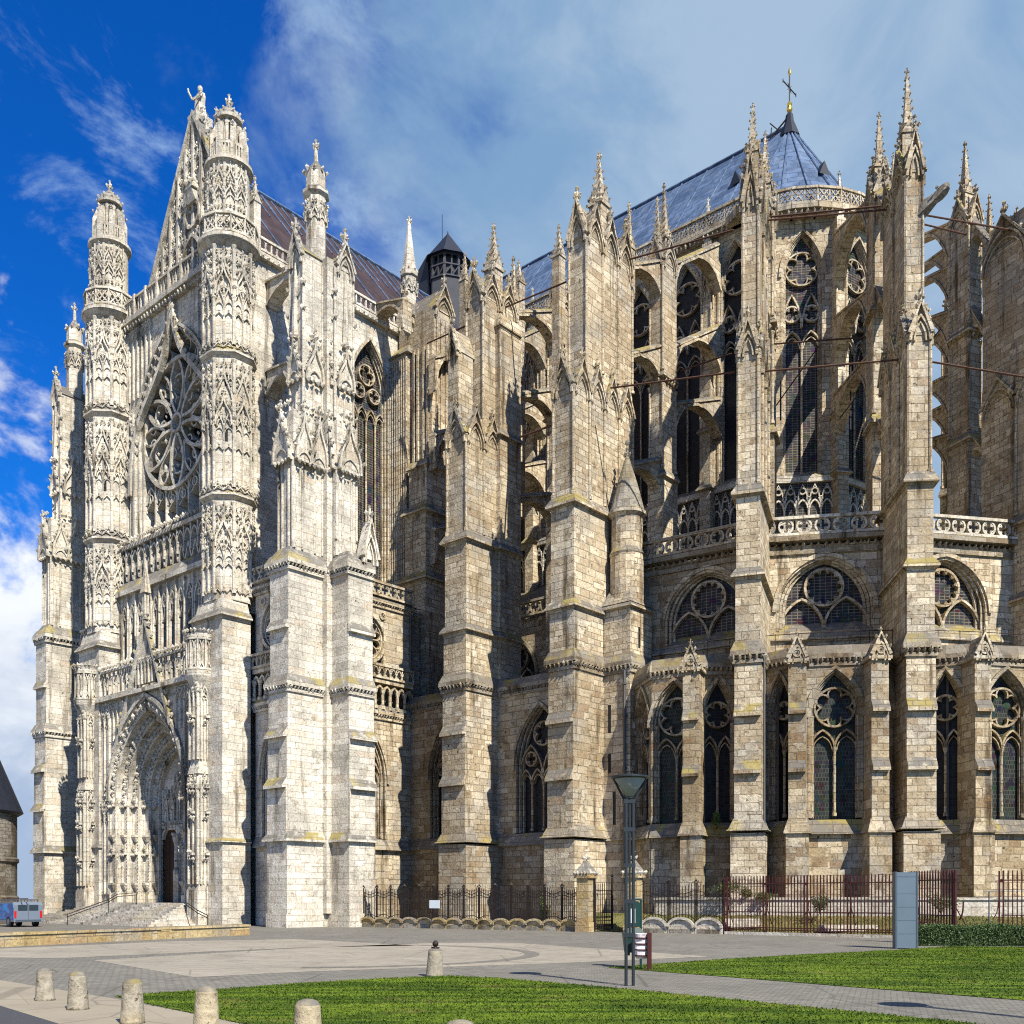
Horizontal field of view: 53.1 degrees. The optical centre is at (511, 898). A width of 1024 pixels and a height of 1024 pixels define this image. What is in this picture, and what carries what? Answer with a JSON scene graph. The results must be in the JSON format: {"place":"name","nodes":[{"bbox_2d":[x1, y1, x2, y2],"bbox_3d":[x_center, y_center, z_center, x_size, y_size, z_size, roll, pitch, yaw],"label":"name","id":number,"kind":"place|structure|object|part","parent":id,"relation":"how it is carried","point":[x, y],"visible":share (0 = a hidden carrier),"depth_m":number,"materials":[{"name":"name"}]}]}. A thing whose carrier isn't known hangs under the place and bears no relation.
{"place":"outdoors","nodes":[
{"label":"outdoors","id":0,"kind":"place"},
{"bbox_2d":[0,761,23,923],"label":"round tower","id":1,"kind":"structure","parent":0,"point":[11,811],"depth_m":69.20,"materials":[{"name":"stone"}]},
{"bbox_2d":[0,1006,57,1023],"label":"road","id":2,"kind":"structure","parent":0,"point":[9,1016],"depth_m":14.46,"materials":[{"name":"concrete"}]},
{"bbox_2d":[0,980,238,1023],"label":"sidewalk","id":3,"kind":"structure","parent":0,"point":[19,997],"depth_m":15.47,"materials":[{"name":"beige concrete"}]},
{"bbox_2d":[34,967,55,1000],"bbox_3d":[-7.766,1.423,17.021,0.329,0.555,0.329,-1,-1,0],"label":"bollard","id":4,"kind":"object","parent":3,"relation":"on","point":[44,989],"visible":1,"depth_m":16.91,"materials":[{"name":"stone"}]},
{"bbox_2d":[66,971,89,1009],"bbox_3d":[-6.630,1.407,15.640,0.339,0.585,0.339,0,0,0],"label":"bollard","id":5,"kind":"object","parent":3,"relation":"on","point":[77,997],"visible":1,"depth_m":15.53,"materials":[{"name":"stone"}]},
{"bbox_2d":[119,978,145,1023],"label":"bollard","id":6,"kind":"object","parent":3,"relation":"on","point":[132,1006],"visible":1,"depth_m":13.80,"materials":[{"name":"stone"}]},
{"bbox_2d":[193,986,219,1023],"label":"bollard","id":7,"kind":"object","parent":3,"relation":"on","point":[206,1009],"visible":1,"depth_m":12.52,"materials":[{"name":"stone"}]},
{"bbox_2d":[294,999,321,1023],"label":"bollard","id":8,"kind":"object","parent":3,"relation":"on","point":[307,1011],"visible":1,"depth_m":10.87,"materials":[{"name":"stone"}]},
{"bbox_2d":[447,1019,473,1023],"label":"bollard","id":9,"kind":"object","parent":3,"relation":"on","point":[460,1021],"visible":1,"depth_m":9.04,"materials":[{"name":"stone"}]},
{"bbox_2d":[0,924,250,946],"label":"wall","id":10,"kind":"structure","parent":0,"point":[27,938],"depth_m":40.42,"materials":[{"name":"stone"}]},
{"bbox_2d":[0,939,412,957],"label":"slab paving","id":11,"kind":"structure","parent":0,"point":[97,950],"depth_m":35.36,"materials":[{"name":"beige stone"}]},
{"bbox_2d":[95,943,709,976],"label":"slab paving","id":12,"kind":"structure","parent":0,"point":[250,962],"depth_m":28.89,"materials":[{"name":"beige stone"}]},
{"bbox_2d":[301,945,538,967],"bbox_3d":[-1.764,1.692,30.700,5.136,0.001,12.587,0,0,9],"label":"paving arc","id":13,"kind":"object","parent":12,"relation":"on","point":[528,954],"visible":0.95,"depth_m":27.89,"materials":[{"name":"beige stone"}]},
{"bbox_2d":[0,899,1023,1023],"bbox_3d":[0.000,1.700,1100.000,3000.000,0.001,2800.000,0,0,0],"label":"ground","id":14,"kind":"structure","parent":0,"point":[105,979],"depth_m":23.81,"materials":[{"name":"grey stone"}]},
{"bbox_2d":[0,898,42,926],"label":"van","id":15,"kind":"object","parent":14,"relation":"on","point":[17,913],"visible":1,"depth_m":60.85,"materials":[{"name":"white paint"}]},
{"bbox_3d":[-28.723,0.540,60.789,0.072,0.320,1.150,0,0,44],"label":"rear window","id":16,"kind":"part","parent":15,"relation":"part of","materials":[{"name":"grey glass"}]},
{"bbox_2d":[26,902,194,926],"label":"steps","id":17,"kind":"structure","parent":14,"relation":"on","point":[145,914],"depth_m":66.36,"materials":[{"name":"stone"}]},
{"bbox_2d":[67,892,136,924],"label":"handrail","id":18,"kind":"object","parent":17,"relation":"on","point":[101,904],"visible":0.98,"depth_m":67.18,"materials":[{"name":"metal"}]},
{"bbox_2d":[186,902,207,924],"bbox_3d":[-19.233,0.972,62.208,0.221,1.457,5.284,0,0,-31],"label":"handrail","id":19,"kind":"object","parent":14,"relation":"on","point":[196,912],"visible":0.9,"depth_m":61.49,"materials":[{"name":"metal"}]},
{"bbox_2d":[426,940,442,976],"bbox_3d":[-1.678,1.308,22.337,0.403,0.785,0.403,2,1,0],"label":"bollard","id":20,"kind":"object","parent":14,"relation":"on","point":[435,963],"visible":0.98,"depth_m":22.20,"materials":[{"name":"stone"}]},
{"bbox_2d":[360,883,576,930],"bbox_3d":[-2.713,0.423,56.742,15.090,2.553,0.500,0,0,34],"label":"iron railing","id":21,"kind":"object","parent":14,"relation":"on","point":[501,923],"visible":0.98,"depth_m":56.31,"materials":[{"name":"metal"}]},
{"bbox_2d":[429,900,439,907],"bbox_3d":[-4.313,0.325,56.992,0.720,0.450,0.020,0,0,34],"label":"notice board","id":22,"kind":"object","parent":21,"relation":"attached to","point":[434,903],"visible":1,"depth_m":56.98,"materials":[{"name":"white"}]},
{"bbox_2d":[29,67,1023,927],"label":"cathedral","id":23,"kind":"structure","parent":14,"relation":"on","point":[439,569],"depth_m":63.00,"materials":[{"name":"stone"}]},
{"bbox_2d":[257,723,268,835],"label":"window","id":24,"kind":"structure","parent":23,"relation":"in","point":[261,762],"depth_m":64.69,"materials":[{"name":"stone"}]},
{"bbox_2d":[353,337,391,589],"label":"window","id":25,"kind":"structure","parent":23,"relation":"in","point":[369,404],"depth_m":74.03,"materials":[{"name":"stone"}]},
{"bbox_2d":[374,729,389,838],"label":"window","id":26,"kind":"structure","parent":23,"relation":"in","point":[381,781],"depth_m":68.08,"materials":[{"name":"stone"}]},
{"bbox_2d":[426,721,442,837],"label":"window","id":27,"kind":"structure","parent":23,"relation":"in","point":[437,770],"depth_m":68.61,"materials":[{"name":"glass"}]},
{"bbox_2d":[521,352,525,541],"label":"window","id":28,"kind":"structure","parent":23,"relation":"in","point":[523,520],"depth_m":83.53,"materials":[{"name":"glass"}]},
{"bbox_2d":[511,700,547,832],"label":"window","id":29,"kind":"structure","parent":23,"relation":"in","point":[533,765],"depth_m":63.21,"materials":[{"name":"glass"}]},
{"bbox_2d":[521,639,538,676],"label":"window","id":30,"kind":"structure","parent":23,"relation":"in","point":[529,664],"depth_m":73.09,"materials":[{"name":"glass"}]},
{"bbox_2d":[540,342,547,538],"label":"window","id":31,"kind":"structure","parent":23,"relation":"in","point":[543,373],"depth_m":81.84,"materials":[{"name":"glass"}]},
{"bbox_2d":[632,283,649,505],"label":"window","id":32,"kind":"structure","parent":23,"relation":"in","point":[640,399],"depth_m":75.93,"materials":[{"name":"glass"}]},
{"bbox_2d":[633,685,649,825],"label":"window","id":33,"kind":"structure","parent":23,"relation":"in","point":[642,735],"depth_m":57.76,"materials":[{"name":"glass"}]},
{"bbox_2d":[647,677,682,823],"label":"window","id":34,"kind":"structure","parent":23,"relation":"in","point":[667,706],"depth_m":55.35,"materials":[{"name":"glass"}]},
{"bbox_2d":[675,263,699,494],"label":"window","id":35,"kind":"structure","parent":23,"relation":"in","point":[688,281],"depth_m":73.29,"materials":[{"name":"glass"}]},
{"bbox_2d":[660,565,734,645],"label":"window","id":36,"kind":"structure","parent":23,"relation":"in","point":[707,605],"depth_m":58.64,"materials":[{"name":"glass"}]},
{"bbox_2d":[711,811,720,829],"bbox_3d":[10.669,-4.090,53.549,0.502,1.086,0.501,0,0,41],"label":"plant","id":37,"kind":"object","parent":23,"relation":"on","point":[716,822],"visible":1,"depth_m":53.48,"materials":[{"name":"green plant"}]},
{"bbox_2d":[703,674,733,822],"bbox_3d":[10.928,-7.928,54.282,2.336,7.756,0.757,0,0,0],"label":"window","id":38,"kind":"structure","parent":23,"relation":"in","point":[718,699],"depth_m":54.62,"materials":[{"name":"glass"}]},
{"bbox_2d":[717,237,741,485],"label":"window","id":39,"kind":"structure","parent":23,"relation":"in","point":[729,298],"depth_m":71.19,"materials":[{"name":"glass"}]},
{"bbox_2d":[766,670,787,820],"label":"window","id":40,"kind":"structure","parent":23,"relation":"in","point":[780,681],"depth_m":53.48,"materials":[{"name":"glass"}]},
{"bbox_2d":[779,228,826,475],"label":"window","id":41,"kind":"structure","parent":23,"relation":"in","point":[802,270],"depth_m":69.83,"materials":[{"name":"glass"}]},
{"bbox_2d":[772,552,878,631],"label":"window","id":42,"kind":"structure","parent":23,"relation":"in","point":[824,588],"depth_m":56.14,"materials":[{"name":"stone"}]},
{"bbox_2d":[807,665,863,819],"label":"window","id":43,"kind":"structure","parent":23,"relation":"in","point":[835,704],"depth_m":52.38,"materials":[{"name":"glass"}]},
{"bbox_2d":[848,237,866,480],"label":"window","id":44,"kind":"structure","parent":23,"relation":"in","point":[857,260],"depth_m":70.89,"materials":[{"name":"glass"}]},
{"bbox_2d":[889,670,894,818],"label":"window","id":45,"kind":"structure","parent":23,"relation":"in","point":[891,687],"depth_m":52.44,"materials":[{"name":"glass"}]},
{"bbox_2d":[936,666,962,819],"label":"window","id":46,"kind":"structure","parent":23,"relation":"in","point":[955,686],"depth_m":52.45,"materials":[{"name":"glass"}]},
{"bbox_2d":[933,552,992,631],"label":"window","id":47,"kind":"structure","parent":23,"relation":"in","point":[955,599],"depth_m":56.43,"materials":[{"name":"stone"}]},
{"bbox_2d":[991,666,1023,819],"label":"window","id":48,"kind":"structure","parent":23,"relation":"in","point":[1008,715],"depth_m":52.59,"materials":[{"name":"glass"}]},
{"bbox_2d":[539,897,552,919],"bbox_3d":[1.798,0.704,54.577,0.762,2.096,0.728,0,0,0],"label":"plant","id":49,"kind":"object","parent":14,"relation":"on","point":[542,909],"visible":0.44,"depth_m":54.52,"materials":[{"name":"green plant"}]},
{"bbox_2d":[572,851,598,931],"bbox_3d":[3.748,-0.356,52.109,1.181,4.112,1.166,0,0,34],"label":"gate post","id":50,"kind":"object","parent":14,"relation":"on","point":[585,872],"visible":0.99,"depth_m":51.82,"materials":[{"name":"stone"}]},
{"bbox_2d":[594,874,613,930],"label":"iron gate","id":51,"kind":"structure","parent":50,"relation":"attached to","point":[604,912],"depth_m":52.31,"materials":[{"name":"black metal"}]},
{"bbox_2d":[610,774,648,985],"bbox_3d":[2.287,-0.355,19.905,0.750,4.110,0.750,0,0,0],"label":"street lamp","id":52,"kind":"object","parent":14,"relation":"on","point":[629,785],"visible":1,"depth_m":19.88,"materials":[{"name":"grey metal"}]},
{"bbox_2d":[621,855,646,930],"bbox_3d":[6.056,-0.364,50.882,1.194,4.128,1.170,0,0,31],"label":"gate post","id":53,"kind":"object","parent":14,"relation":"on","point":[640,873],"visible":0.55,"depth_m":50.64,"materials":[{"name":"stone"}]},
{"bbox_2d":[642,879,725,933],"bbox_3d":[8.277,0.350,49.842,4.486,2.699,0.500,0,0,31],"label":"iron railing","id":54,"kind":"object","parent":14,"relation":"on","point":[685,925],"visible":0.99,"depth_m":49.72,"materials":[{"name":"black metal"}]},
{"bbox_2d":[724,874,891,937],"bbox_3d":[13.294,0.325,46.337,8.318,2.750,0.774,0,0,39],"label":"red railing","id":55,"kind":"object","parent":14,"relation":"on","point":[817,934],"visible":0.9,"depth_m":46.13,"materials":[{"name":"metal"}]},
{"bbox_2d":[892,872,917,948],"bbox_3d":[13.278,0.400,34.573,0.780,2.600,0.240,0,0,-3],"label":"information panel","id":56,"kind":"object","parent":14,"relation":"on","point":[904,909],"visible":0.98,"depth_m":34.47,"materials":[{"name":"metal"}]},
{"bbox_2d":[911,870,966,926],"bbox_3d":[15.999,0.325,38.626,0.649,2.750,2.796,0,0,-17],"label":"red railing","id":57,"kind":"object","parent":14,"relation":"on","point":[953,879],"visible":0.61,"depth_m":37.93,"materials":[{"name":"metal"}]},
{"bbox_2d":[918,922,1023,945],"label":"hedge","id":58,"kind":"object","parent":14,"relation":"on","point":[996,934],"visible":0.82,"depth_m":36.56,"materials":[{"name":"green plant"}]},
{"bbox_2d":[992,870,1023,925],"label":"red railing","id":59,"kind":"object","parent":14,"relation":"on","point":[1002,880],"visible":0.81,"depth_m":38.33,"materials":[{"name":"metal"}]},
{"bbox_2d":[0,0,1023,898],"label":"sky","id":60,"kind":"structure","parent":0,"point":[477,114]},
{"bbox_2d":[114,975,993,1023],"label":"lawn","id":61,"kind":"structure","parent":0,"point":[520,1012],"depth_m":15.70,"materials":[{"name":"green plant"}]},
{"bbox_2d":[596,913,1023,934],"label":"garden bank","id":62,"kind":"structure","parent":0,"point":[620,921],"depth_m":49.09,"materials":[{"name":"green plant"}]},
{"bbox_2d":[707,879,746,898],"bbox_3d":[10.773,-0.396,50.872,1.333,1.170,2.110,0,0,-39],"label":"bush","id":63,"kind":"object","parent":62,"relation":"on","point":[728,887],"visible":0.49,"depth_m":50.81,"materials":[{"name":"green plant"}]},
{"bbox_2d":[725,918,761,927],"bbox_3d":[11.142,1.202,49.600,1.800,0.450,0.600,0,0,8],"label":"stone block","id":64,"kind":"object","parent":62,"relation":"on","point":[740,922],"depth_m":49.35,"materials":[{"name":"white stone"}]},
{"bbox_2d":[811,895,829,913],"bbox_3d":[14.632,0.276,48.587,0.935,0.916,0.980,0,0,0],"label":"bush","id":65,"kind":"object","parent":62,"relation":"on","point":[819,903],"visible":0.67,"depth_m":48.51,"materials":[{"name":"green plant"}]},
{"bbox_2d":[654,897,1023,916],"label":"garden wall","id":66,"kind":"structure","parent":62,"relation":"on","point":[975,906],"depth_m":49.24,"materials":[{"name":"white stone"}]},
{"bbox_2d":[755,892,777,900],"bbox_3d":[12.595,-0.067,50.545,1.360,0.516,0.993,0,0,-43],"label":"plant","id":67,"kind":"object","parent":66,"relation":"on","point":[764,895],"visible":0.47,"depth_m":50.35,"materials":[{"name":"green plant"}]},
{"bbox_2d":[818,925,877,930],"bbox_3d":[15.259,1.359,46.500,2.600,0.320,0.600,0,0,8],"label":"stone block","id":68,"kind":"object","parent":62,"relation":"on","point":[835,926],"depth_m":46.24,"materials":[{"name":"white stone"}]},
{"bbox_2d":[925,891,964,911],"bbox_3d":[19.285,0.193,46.167,1.873,1.024,1.904,0,0,0],"label":"bush","id":69,"kind":"object","parent":62,"relation":"on","point":[942,902],"visible":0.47,"depth_m":45.98,"materials":[{"name":"green plant"}]},
{"bbox_2d":[984,890,1023,923],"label":"barrier","id":70,"kind":"object","parent":62,"relation":"on","point":[989,903],"visible":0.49,"depth_m":43.97,"materials":[{"name":"metal"}]},
{"bbox_2d":[610,946,1023,999],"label":"lawn","id":71,"kind":"structure","parent":0,"point":[895,979],"depth_m":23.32,"materials":[{"name":"green plant"}]},
{"bbox_2d":[622,898,643,966],"bbox_3d":[2.964,0.847,25.052,0.520,1.706,0.360,0,0,0],"label":"bag dispenser","id":72,"kind":"object","parent":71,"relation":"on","point":[638,914],"visible":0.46,"depth_m":24.95,"materials":[{"name":"green plastic"}]},
{"bbox_2d":[635,933,651,969],"bbox_3d":[3.103,1.260,24.494,0.418,0.880,0.430,0,0,0],"label":"sign","id":73,"kind":"object","parent":71,"relation":"on","point":[643,945],"visible":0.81,"depth_m":24.34,"materials":[{"name":"white metal"}]}
]}

